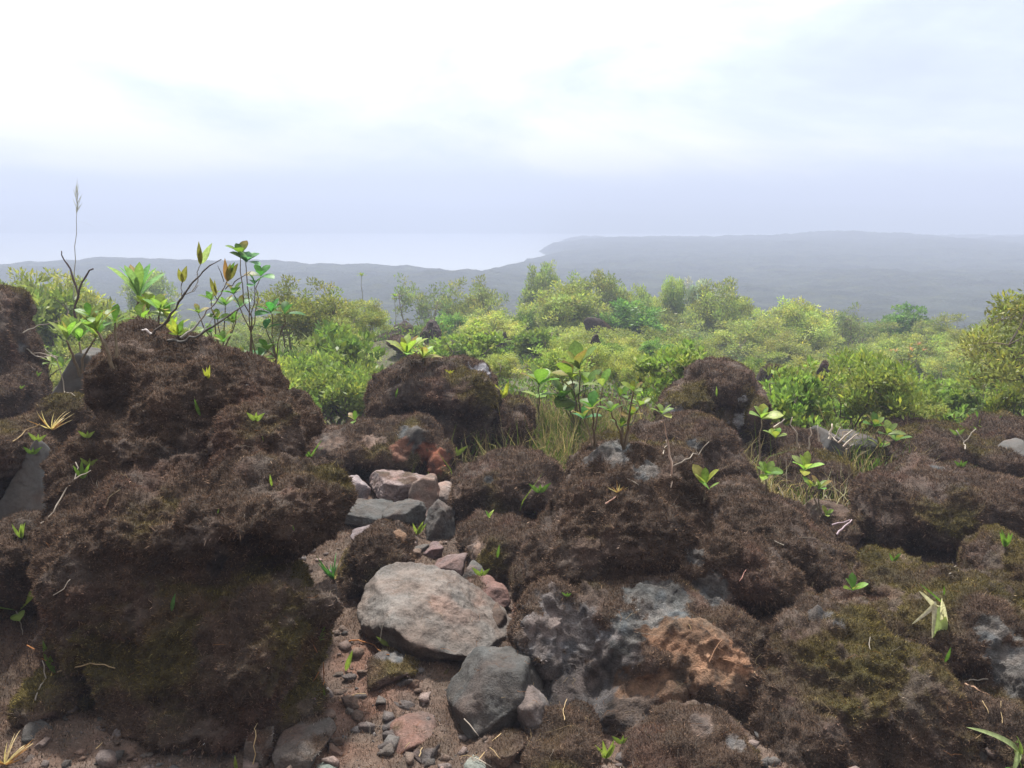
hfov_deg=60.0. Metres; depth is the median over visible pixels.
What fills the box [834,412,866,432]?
shrub
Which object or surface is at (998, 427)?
mossy boulder
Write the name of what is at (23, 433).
twig
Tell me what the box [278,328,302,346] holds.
shrub
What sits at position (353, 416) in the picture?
seedling
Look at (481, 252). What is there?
lake
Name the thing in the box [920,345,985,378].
shrub
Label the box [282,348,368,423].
shrub
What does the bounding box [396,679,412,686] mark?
stone
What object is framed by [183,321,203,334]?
shrub
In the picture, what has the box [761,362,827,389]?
shrub
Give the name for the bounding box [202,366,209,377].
seedling
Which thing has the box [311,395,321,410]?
shrub
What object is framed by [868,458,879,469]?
seedling
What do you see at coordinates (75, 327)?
sapling
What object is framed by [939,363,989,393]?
shrub
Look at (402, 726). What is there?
stone
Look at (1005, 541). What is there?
seedling
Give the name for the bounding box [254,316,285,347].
shrub
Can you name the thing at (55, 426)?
grass tuft
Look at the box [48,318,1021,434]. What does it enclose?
undergrowth
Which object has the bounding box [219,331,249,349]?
shrub
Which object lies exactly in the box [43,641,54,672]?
seedling
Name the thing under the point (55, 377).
shrub
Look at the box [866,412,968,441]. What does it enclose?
mossy boulder
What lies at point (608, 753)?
seedling
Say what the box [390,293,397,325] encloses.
sapling
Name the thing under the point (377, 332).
shrub
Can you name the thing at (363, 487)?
stone
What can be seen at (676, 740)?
mossy boulder
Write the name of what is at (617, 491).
grass tuft
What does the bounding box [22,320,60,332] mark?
twig
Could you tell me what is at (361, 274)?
sapling
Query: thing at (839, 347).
shrub
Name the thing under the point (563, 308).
tree
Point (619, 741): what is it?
seedling
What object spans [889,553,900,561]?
seedling
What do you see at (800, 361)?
shrub
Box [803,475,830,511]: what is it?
sapling
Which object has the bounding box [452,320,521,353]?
shrub
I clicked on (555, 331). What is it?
shrub
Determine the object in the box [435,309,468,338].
shrub
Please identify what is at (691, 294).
tree
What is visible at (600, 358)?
shrub
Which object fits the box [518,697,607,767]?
mossy boulder
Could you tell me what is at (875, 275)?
distant forest
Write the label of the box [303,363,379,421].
shrub
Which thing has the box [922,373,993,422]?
shrub
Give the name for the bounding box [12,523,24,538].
seedling
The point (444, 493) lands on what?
stone
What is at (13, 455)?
mossy boulder
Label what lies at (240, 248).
sapling
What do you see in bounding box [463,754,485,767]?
stone
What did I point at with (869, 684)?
mossy boulder
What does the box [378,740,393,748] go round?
stone
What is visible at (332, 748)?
stone
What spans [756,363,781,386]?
lava rock
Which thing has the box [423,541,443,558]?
stone
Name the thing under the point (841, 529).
twig
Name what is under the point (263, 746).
stone
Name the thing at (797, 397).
shrub
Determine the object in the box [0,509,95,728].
mossy boulder
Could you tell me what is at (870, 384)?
shrub
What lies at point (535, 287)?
tree
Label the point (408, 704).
stone
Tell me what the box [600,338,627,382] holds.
shrub
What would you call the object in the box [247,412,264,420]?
seedling
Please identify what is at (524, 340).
shrub
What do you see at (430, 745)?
stone
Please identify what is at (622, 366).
shrub
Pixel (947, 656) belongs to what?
seedling
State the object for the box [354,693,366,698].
stone
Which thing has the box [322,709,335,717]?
stone
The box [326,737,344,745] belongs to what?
stone
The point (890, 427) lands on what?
sapling
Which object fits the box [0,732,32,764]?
grass tuft
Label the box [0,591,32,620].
seedling
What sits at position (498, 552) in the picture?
seedling
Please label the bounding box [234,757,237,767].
seedling
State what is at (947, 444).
mossy boulder
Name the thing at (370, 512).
stone
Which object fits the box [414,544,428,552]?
stone
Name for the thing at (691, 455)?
twig
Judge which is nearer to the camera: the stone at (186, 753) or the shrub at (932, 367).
the stone at (186, 753)
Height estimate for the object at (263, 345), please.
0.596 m
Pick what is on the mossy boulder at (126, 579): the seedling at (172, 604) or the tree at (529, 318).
the seedling at (172, 604)
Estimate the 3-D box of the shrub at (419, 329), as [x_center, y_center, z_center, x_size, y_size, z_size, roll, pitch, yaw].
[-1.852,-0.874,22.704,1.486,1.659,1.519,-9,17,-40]
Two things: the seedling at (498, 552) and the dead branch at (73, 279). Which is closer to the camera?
the seedling at (498, 552)
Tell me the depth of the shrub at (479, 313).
24.36 m
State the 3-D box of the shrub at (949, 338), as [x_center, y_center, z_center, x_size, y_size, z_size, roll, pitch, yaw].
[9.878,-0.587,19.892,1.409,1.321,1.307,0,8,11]
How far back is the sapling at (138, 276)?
4.58 m
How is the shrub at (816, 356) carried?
on the ground at (388, 217)
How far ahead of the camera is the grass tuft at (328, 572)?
3.83 m
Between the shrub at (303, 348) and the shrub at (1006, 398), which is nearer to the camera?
the shrub at (1006, 398)
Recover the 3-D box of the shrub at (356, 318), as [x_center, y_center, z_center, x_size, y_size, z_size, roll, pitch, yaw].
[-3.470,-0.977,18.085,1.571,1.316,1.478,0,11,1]
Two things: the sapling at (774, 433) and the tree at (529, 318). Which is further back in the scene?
the tree at (529, 318)
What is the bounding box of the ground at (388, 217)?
[0,199,1023,767]
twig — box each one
[12,423,39,441]
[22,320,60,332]
[26,348,57,357]
[31,349,74,395]
[34,660,46,700]
[40,462,90,523]
[57,663,114,672]
[252,723,257,763]
[313,645,324,684]
[349,639,389,654]
[665,440,672,487]
[673,442,708,465]
[832,519,851,534]
[956,429,975,449]
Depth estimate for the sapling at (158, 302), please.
4.44 m
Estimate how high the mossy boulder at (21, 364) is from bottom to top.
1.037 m
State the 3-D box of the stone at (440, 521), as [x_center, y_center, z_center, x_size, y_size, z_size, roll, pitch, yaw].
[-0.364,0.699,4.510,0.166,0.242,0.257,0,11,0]
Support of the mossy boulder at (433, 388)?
on the ground at (388, 217)
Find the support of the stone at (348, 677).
on the ground at (388, 217)
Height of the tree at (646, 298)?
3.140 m
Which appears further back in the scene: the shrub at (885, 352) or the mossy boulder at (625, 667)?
the shrub at (885, 352)
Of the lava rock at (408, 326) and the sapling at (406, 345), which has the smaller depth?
the sapling at (406, 345)
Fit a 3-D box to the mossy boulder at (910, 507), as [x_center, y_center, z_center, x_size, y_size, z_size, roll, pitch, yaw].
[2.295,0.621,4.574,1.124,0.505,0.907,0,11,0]
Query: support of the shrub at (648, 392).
on the ground at (388, 217)
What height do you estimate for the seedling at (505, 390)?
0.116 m
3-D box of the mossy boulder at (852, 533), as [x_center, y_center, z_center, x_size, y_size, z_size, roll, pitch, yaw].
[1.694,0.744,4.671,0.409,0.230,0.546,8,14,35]
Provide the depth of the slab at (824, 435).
5.94 m
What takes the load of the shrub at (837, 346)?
on the ground at (388, 217)
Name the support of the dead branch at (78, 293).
on the ground at (388, 217)
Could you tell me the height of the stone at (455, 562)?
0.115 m
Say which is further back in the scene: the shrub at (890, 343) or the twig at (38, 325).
the shrub at (890, 343)
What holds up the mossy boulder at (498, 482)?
on the ground at (388, 217)
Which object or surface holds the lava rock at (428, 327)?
on the ground at (388, 217)
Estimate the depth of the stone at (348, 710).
2.81 m
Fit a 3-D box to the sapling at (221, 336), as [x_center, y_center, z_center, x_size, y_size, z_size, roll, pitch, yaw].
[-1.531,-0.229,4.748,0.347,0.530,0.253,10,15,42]
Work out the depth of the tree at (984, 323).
25.98 m
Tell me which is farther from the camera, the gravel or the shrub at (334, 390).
the shrub at (334, 390)
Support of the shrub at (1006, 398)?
on the ground at (388, 217)
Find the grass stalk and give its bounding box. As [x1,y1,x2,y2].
[73,185,83,299]
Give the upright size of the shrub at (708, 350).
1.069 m
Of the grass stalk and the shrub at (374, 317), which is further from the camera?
the shrub at (374, 317)
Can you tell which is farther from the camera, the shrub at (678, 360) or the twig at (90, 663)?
the shrub at (678, 360)
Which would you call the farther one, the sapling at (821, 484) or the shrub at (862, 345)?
the shrub at (862, 345)
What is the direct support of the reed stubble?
on the ground at (388, 217)
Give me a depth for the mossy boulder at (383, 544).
3.61 m
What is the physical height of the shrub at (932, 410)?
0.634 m
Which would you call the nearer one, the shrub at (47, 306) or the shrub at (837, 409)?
the shrub at (837, 409)
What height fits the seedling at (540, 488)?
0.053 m
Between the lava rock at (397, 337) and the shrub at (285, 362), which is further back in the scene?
the lava rock at (397, 337)
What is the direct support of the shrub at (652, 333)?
on the ground at (388, 217)
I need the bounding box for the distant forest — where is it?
[0,230,1023,360]
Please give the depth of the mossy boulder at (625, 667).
3.07 m
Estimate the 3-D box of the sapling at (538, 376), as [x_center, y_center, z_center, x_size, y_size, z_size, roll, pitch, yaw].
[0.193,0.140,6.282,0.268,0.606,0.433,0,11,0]
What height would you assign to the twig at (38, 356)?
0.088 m
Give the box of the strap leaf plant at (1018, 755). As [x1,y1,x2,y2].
[967,727,1022,767]
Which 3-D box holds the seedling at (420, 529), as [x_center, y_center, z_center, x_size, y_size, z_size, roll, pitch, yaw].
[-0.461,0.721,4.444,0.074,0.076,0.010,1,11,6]
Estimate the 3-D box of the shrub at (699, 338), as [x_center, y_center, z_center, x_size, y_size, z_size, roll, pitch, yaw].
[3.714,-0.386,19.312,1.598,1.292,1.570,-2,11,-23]
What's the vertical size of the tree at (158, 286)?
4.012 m
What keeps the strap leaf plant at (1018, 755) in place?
on the ground at (388, 217)
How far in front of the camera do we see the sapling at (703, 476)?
3.25 m
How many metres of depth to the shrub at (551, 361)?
9.62 m
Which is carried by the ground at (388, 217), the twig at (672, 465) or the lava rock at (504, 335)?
the lava rock at (504, 335)
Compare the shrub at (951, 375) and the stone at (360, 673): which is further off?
the shrub at (951, 375)
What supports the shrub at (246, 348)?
on the ground at (388, 217)
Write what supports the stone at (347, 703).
on the ground at (388, 217)
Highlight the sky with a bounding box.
[0,0,1023,204]
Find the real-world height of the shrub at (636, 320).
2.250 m
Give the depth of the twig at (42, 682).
2.73 m
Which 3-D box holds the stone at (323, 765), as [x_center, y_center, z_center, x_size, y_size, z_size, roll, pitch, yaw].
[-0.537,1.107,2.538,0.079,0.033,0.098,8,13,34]
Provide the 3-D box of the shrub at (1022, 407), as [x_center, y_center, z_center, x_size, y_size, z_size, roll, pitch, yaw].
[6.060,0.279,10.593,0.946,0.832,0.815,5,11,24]
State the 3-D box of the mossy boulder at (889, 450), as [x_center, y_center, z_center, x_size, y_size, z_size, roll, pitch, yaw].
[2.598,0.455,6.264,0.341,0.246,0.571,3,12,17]
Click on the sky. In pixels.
(829, 102)
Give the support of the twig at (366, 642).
on the gravel
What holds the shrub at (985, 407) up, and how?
on the ground at (388, 217)
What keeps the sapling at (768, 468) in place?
on the mossy boulder at (731, 504)
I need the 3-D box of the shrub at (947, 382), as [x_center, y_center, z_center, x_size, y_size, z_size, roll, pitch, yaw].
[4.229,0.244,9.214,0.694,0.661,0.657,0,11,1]
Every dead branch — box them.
[61,251,77,292]
[73,268,93,318]
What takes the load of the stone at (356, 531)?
on the ground at (388, 217)
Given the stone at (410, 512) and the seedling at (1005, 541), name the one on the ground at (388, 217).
the stone at (410, 512)
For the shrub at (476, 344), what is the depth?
12.57 m
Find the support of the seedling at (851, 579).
on the mossy boulder at (869, 684)
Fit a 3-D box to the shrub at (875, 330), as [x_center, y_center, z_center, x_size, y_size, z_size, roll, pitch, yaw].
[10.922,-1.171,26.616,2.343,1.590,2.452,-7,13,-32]
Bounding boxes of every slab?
[0,440,50,518]
[52,347,100,420]
[809,425,851,456]
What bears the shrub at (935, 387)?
on the ground at (388, 217)
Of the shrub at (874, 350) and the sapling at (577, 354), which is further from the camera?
the shrub at (874, 350)
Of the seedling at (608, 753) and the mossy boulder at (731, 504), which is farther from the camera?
the mossy boulder at (731, 504)
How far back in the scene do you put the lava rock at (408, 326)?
19.99 m
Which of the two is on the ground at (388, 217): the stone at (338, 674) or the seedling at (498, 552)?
the stone at (338, 674)
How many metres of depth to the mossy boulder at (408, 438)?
5.21 m
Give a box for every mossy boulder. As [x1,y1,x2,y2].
[0,281,52,418]
[0,391,93,499]
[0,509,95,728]
[24,315,358,758]
[306,409,457,482]
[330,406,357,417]
[334,517,417,599]
[362,351,502,458]
[445,444,565,524]
[455,508,530,602]
[494,393,539,448]
[505,428,807,736]
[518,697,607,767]
[619,698,763,767]
[629,406,757,485]
[651,355,773,441]
[708,473,856,594]
[735,582,987,767]
[757,422,860,505]
[804,498,865,546]
[847,448,1023,553]
[853,523,1023,767]
[863,433,903,463]
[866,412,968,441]
[892,420,1023,477]
[954,408,1023,440]
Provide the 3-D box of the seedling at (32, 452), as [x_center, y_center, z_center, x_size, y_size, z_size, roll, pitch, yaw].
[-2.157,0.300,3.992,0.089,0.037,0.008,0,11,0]
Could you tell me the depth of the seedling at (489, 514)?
4.14 m
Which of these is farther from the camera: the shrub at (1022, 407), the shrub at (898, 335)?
the shrub at (898, 335)
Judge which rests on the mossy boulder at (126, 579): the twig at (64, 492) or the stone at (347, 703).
the twig at (64, 492)
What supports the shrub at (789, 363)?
on the ground at (388, 217)
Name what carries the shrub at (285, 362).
on the ground at (388, 217)
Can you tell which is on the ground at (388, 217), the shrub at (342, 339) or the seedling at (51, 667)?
the shrub at (342, 339)
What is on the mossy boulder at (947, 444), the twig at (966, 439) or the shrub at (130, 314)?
the twig at (966, 439)
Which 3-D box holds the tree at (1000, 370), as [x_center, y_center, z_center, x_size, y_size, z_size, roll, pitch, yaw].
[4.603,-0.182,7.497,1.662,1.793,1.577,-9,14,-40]
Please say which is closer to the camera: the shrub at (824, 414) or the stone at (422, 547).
the stone at (422, 547)
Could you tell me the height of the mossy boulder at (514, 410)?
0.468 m
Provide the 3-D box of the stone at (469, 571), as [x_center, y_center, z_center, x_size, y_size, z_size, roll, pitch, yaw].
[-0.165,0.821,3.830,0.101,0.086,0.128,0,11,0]
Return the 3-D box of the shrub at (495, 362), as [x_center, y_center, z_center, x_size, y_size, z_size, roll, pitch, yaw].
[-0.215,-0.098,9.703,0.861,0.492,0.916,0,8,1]
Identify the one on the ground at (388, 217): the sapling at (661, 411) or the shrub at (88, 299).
the shrub at (88, 299)
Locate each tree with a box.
[116,268,181,323]
[242,274,359,352]
[389,273,459,324]
[432,274,510,319]
[510,310,536,363]
[513,277,612,332]
[515,260,561,359]
[553,268,646,329]
[606,282,668,322]
[655,275,691,335]
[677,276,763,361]
[683,275,717,331]
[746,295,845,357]
[829,302,878,350]
[868,300,933,349]
[909,311,975,345]
[943,283,1023,415]
[961,318,1016,367]
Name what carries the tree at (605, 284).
on the ground at (388, 217)
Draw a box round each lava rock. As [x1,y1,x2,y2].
[373,320,416,341]
[386,334,427,355]
[420,318,441,343]
[484,330,506,343]
[496,337,522,356]
[583,317,617,341]
[590,334,601,357]
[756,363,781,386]
[816,359,835,399]
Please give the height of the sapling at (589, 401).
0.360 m
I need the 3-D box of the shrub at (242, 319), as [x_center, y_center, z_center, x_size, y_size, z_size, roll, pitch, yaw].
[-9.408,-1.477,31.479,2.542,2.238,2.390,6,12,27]
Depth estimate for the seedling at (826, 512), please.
4.63 m
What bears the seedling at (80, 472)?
on the mossy boulder at (126, 579)
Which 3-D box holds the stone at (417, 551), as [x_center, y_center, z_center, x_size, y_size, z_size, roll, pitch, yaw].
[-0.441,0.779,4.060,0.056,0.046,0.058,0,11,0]
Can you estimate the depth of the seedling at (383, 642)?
3.11 m
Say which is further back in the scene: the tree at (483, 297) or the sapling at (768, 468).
the tree at (483, 297)
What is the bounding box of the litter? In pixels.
[0,247,1016,767]
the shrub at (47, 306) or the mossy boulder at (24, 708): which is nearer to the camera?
the mossy boulder at (24, 708)
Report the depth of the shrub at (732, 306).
25.79 m
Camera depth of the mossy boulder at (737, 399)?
6.05 m
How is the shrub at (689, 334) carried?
on the ground at (388, 217)
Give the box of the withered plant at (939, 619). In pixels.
[912,583,947,637]
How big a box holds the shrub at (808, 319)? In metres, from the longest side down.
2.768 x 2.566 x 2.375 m
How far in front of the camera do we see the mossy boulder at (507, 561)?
3.88 m
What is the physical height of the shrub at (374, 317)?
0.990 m
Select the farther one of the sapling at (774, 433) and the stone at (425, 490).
the sapling at (774, 433)
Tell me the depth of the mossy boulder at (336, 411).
8.81 m
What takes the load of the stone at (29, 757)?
on the ground at (388, 217)
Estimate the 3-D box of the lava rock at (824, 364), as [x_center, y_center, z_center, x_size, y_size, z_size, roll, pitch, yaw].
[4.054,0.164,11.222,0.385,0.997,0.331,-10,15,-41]
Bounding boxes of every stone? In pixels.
[21,719,52,743]
[23,754,35,762]
[34,737,50,748]
[140,752,154,757]
[183,749,192,755]
[243,726,274,767]
[272,714,336,767]
[316,762,337,767]
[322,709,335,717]
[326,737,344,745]
[327,743,342,755]
[333,671,342,676]
[341,673,356,681]
[341,694,358,708]
[344,498,392,526]
[345,707,353,715]
[349,475,370,498]
[350,524,369,540]
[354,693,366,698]
[356,562,510,661]
[357,670,367,676]
[357,722,374,732]
[365,644,419,691]
[369,469,424,501]
[377,743,394,755]
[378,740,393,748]
[382,498,426,525]
[382,729,394,739]
[390,711,435,753]
[394,700,414,710]
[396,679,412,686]
[405,679,419,688]
[408,473,439,506]
[413,548,421,557]
[413,733,441,764]
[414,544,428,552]
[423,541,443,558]
[424,499,455,540]
[435,553,467,575]
[438,481,451,503]
[446,646,543,739]
[462,560,484,578]
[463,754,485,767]
[465,573,510,607]
[483,727,526,767]
[492,602,506,626]
[517,684,549,733]
[837,429,877,457]
[998,438,1023,455]
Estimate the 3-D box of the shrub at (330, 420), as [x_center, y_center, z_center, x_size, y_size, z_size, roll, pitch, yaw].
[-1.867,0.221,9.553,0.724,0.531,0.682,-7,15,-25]
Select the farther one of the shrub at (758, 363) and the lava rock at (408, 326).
the lava rock at (408, 326)
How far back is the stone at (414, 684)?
2.94 m
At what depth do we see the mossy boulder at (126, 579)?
2.74 m
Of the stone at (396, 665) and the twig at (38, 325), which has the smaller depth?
the stone at (396, 665)
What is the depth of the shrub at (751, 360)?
13.53 m
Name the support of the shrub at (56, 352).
on the ground at (388, 217)
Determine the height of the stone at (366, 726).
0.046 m
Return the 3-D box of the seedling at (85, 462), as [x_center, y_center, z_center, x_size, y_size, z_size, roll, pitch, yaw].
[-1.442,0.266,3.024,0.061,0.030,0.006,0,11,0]
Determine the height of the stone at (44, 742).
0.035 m
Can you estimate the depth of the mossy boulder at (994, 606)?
2.94 m
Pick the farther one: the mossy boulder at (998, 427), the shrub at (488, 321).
the shrub at (488, 321)
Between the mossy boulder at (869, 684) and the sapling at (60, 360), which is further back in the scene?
the sapling at (60, 360)
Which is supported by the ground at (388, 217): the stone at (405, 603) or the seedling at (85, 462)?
the stone at (405, 603)
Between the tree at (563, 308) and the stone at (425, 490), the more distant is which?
the tree at (563, 308)
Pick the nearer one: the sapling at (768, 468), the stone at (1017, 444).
the sapling at (768, 468)
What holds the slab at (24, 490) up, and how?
on the ground at (388, 217)
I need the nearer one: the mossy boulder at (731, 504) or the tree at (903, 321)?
the mossy boulder at (731, 504)
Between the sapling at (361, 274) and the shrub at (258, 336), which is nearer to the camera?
the shrub at (258, 336)
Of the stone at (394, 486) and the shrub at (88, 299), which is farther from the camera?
the shrub at (88, 299)
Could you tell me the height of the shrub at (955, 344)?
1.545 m
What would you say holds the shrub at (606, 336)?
on the ground at (388, 217)
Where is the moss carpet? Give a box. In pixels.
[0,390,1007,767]
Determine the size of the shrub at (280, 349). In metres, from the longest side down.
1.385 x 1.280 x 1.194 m
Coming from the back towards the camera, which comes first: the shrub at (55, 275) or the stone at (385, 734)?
the shrub at (55, 275)
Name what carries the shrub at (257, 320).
on the ground at (388, 217)
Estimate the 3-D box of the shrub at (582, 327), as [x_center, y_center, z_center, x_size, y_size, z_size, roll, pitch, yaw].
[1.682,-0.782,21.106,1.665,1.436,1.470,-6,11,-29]
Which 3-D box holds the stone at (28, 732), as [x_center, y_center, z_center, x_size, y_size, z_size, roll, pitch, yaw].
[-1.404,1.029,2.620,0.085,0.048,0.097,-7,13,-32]
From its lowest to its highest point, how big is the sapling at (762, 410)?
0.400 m
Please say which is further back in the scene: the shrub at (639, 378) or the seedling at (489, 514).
the shrub at (639, 378)
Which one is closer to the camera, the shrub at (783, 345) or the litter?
the litter
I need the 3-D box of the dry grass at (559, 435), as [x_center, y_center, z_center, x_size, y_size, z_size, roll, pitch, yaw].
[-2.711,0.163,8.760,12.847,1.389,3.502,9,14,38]
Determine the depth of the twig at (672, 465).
3.34 m
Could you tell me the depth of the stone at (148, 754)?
2.58 m
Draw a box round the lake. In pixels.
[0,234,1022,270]
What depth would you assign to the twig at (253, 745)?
2.54 m
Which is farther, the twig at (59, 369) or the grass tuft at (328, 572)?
the twig at (59, 369)
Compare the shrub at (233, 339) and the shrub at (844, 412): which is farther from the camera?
the shrub at (233, 339)
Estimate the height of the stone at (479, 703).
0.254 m
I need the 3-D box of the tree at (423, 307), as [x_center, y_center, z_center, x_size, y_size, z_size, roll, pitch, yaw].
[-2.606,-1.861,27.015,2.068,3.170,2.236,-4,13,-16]
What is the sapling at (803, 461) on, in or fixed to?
on the mossy boulder at (852, 533)
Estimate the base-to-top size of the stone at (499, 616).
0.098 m
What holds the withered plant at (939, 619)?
on the mossy boulder at (994, 606)
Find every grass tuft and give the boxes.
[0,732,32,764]
[27,411,72,429]
[306,440,321,456]
[317,555,342,579]
[606,480,627,492]
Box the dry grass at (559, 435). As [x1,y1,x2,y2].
[54,369,940,514]
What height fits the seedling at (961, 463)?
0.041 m
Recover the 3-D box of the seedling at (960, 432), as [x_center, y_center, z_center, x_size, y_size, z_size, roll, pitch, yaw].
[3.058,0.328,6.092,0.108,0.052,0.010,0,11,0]
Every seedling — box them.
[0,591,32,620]
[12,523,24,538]
[23,447,41,454]
[28,433,46,441]
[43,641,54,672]
[73,460,89,478]
[78,431,94,437]
[80,458,96,465]
[170,593,175,610]
[194,399,200,415]
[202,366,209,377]
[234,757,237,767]
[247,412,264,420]
[345,650,352,670]
[348,410,359,423]
[376,636,389,646]
[413,522,426,533]
[455,446,466,455]
[472,567,489,575]
[485,510,493,524]
[495,381,508,397]
[496,544,499,557]
[529,483,550,492]
[595,740,614,757]
[612,736,627,743]
[822,505,833,515]
[843,572,867,590]
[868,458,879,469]
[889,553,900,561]
[944,647,950,661]
[950,428,964,434]
[954,460,966,466]
[1000,529,1012,546]
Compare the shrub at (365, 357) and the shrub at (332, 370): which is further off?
the shrub at (365, 357)
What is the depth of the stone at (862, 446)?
6.09 m
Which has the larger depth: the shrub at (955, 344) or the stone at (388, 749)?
the shrub at (955, 344)
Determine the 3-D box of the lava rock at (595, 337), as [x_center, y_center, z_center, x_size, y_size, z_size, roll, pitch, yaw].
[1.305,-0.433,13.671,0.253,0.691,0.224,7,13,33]
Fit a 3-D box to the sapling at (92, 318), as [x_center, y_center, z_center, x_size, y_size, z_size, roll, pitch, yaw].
[-1.475,-0.165,3.220,0.128,0.270,0.233,6,12,27]
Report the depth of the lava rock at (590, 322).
19.60 m
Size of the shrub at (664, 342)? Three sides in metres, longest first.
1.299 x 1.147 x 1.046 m
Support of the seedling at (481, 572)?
on the stone at (499, 594)
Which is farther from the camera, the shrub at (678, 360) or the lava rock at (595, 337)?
the lava rock at (595, 337)
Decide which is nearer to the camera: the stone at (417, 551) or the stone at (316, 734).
the stone at (316, 734)
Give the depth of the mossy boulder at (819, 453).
5.42 m
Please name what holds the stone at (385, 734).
on the ground at (388, 217)
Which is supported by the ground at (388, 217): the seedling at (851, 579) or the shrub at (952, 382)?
the shrub at (952, 382)
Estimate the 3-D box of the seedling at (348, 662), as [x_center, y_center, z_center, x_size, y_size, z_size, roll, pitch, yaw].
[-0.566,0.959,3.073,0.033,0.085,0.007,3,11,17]
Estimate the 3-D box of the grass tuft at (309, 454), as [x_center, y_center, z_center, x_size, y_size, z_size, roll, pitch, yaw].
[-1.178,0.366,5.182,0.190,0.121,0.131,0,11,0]
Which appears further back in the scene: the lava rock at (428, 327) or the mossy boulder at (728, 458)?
the lava rock at (428, 327)
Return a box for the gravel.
[13,448,995,767]
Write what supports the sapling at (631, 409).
on the mossy boulder at (625, 667)
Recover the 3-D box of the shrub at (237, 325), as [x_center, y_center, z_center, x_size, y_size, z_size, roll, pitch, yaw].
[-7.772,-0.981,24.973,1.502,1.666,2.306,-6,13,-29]
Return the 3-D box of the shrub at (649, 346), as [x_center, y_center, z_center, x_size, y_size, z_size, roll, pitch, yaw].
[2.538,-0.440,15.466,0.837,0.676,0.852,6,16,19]
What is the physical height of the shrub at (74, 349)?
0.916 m
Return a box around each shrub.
[0,268,125,357]
[6,266,117,344]
[39,275,123,356]
[42,339,70,366]
[49,360,69,390]
[52,331,109,363]
[98,307,177,345]
[142,242,250,342]
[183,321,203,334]
[209,322,255,342]
[212,311,260,331]
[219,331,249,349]
[229,336,286,351]
[232,333,276,353]
[236,316,278,341]
[239,322,293,351]
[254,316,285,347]
[263,319,385,424]
[269,355,327,407]
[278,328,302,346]
[282,336,309,352]
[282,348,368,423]
[301,306,377,340]
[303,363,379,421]
[305,333,382,364]
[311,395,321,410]
[322,408,365,423]
[331,297,393,340]
[374,323,391,334]
[409,318,509,358]
[413,318,442,337]
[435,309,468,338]
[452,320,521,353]
[459,306,514,327]
[459,310,528,346]
[477,351,529,389]
[500,318,562,373]
[523,345,599,392]
[536,337,623,391]
[537,325,566,359]
[548,325,645,371]
[566,323,585,336]
[574,297,665,340]
[587,325,699,347]
[596,344,652,395]
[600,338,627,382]
[629,337,706,405]
[630,379,654,404]
[631,304,708,340]
[631,372,655,405]
[634,336,681,348]
[637,337,672,361]
[652,340,703,360]
[664,335,705,346]
[677,320,737,355]
[684,336,732,358]
[704,313,809,362]
[735,355,770,374]
[749,326,812,364]
[750,358,763,368]
[761,354,846,428]
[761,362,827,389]
[764,351,821,373]
[767,391,839,432]
[789,358,855,390]
[801,397,850,433]
[803,346,836,363]
[805,326,862,357]
[817,346,942,432]
[823,347,900,368]
[830,379,872,431]
[831,318,911,348]
[831,344,857,365]
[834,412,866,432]
[840,341,875,373]
[850,389,950,434]
[851,348,912,379]
[867,331,919,349]
[869,332,960,379]
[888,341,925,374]
[895,373,976,421]
[908,369,959,420]
[912,379,951,395]
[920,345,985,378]
[921,328,978,361]
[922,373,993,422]
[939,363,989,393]
[945,384,986,421]
[946,327,1023,389]
[973,393,991,413]
[983,379,1023,415]
[984,377,1023,416]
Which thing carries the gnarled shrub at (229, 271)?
on the mossy boulder at (126, 579)
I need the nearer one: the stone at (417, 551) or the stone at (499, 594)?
the stone at (499, 594)
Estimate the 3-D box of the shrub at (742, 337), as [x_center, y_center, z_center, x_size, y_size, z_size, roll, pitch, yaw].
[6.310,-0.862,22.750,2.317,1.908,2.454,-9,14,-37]
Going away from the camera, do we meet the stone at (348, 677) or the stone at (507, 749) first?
the stone at (507, 749)
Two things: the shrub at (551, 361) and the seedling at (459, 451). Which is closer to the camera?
the seedling at (459, 451)
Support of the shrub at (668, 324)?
on the ground at (388, 217)
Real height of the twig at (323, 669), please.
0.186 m
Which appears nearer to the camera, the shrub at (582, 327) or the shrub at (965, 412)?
the shrub at (965, 412)
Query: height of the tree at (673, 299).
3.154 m
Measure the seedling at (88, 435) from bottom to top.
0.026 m
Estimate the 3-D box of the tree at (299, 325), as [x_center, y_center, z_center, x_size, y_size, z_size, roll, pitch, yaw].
[-3.033,-0.816,13.072,1.800,1.594,1.658,-1,14,-21]
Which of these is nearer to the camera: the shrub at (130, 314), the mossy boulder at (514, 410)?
the mossy boulder at (514, 410)
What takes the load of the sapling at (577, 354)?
on the ground at (388, 217)
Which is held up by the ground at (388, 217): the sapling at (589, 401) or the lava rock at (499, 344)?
the lava rock at (499, 344)
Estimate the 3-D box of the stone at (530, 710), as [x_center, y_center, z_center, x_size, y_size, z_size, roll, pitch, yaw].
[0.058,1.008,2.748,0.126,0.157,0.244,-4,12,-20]
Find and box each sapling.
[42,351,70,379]
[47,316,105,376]
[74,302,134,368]
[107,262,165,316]
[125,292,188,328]
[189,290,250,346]
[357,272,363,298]
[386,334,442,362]
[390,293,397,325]
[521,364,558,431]
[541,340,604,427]
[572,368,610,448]
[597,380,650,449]
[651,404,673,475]
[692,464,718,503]
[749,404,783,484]
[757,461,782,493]
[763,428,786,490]
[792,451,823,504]
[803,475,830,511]
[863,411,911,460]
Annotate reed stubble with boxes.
[773,417,856,479]
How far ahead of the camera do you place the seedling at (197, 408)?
3.12 m

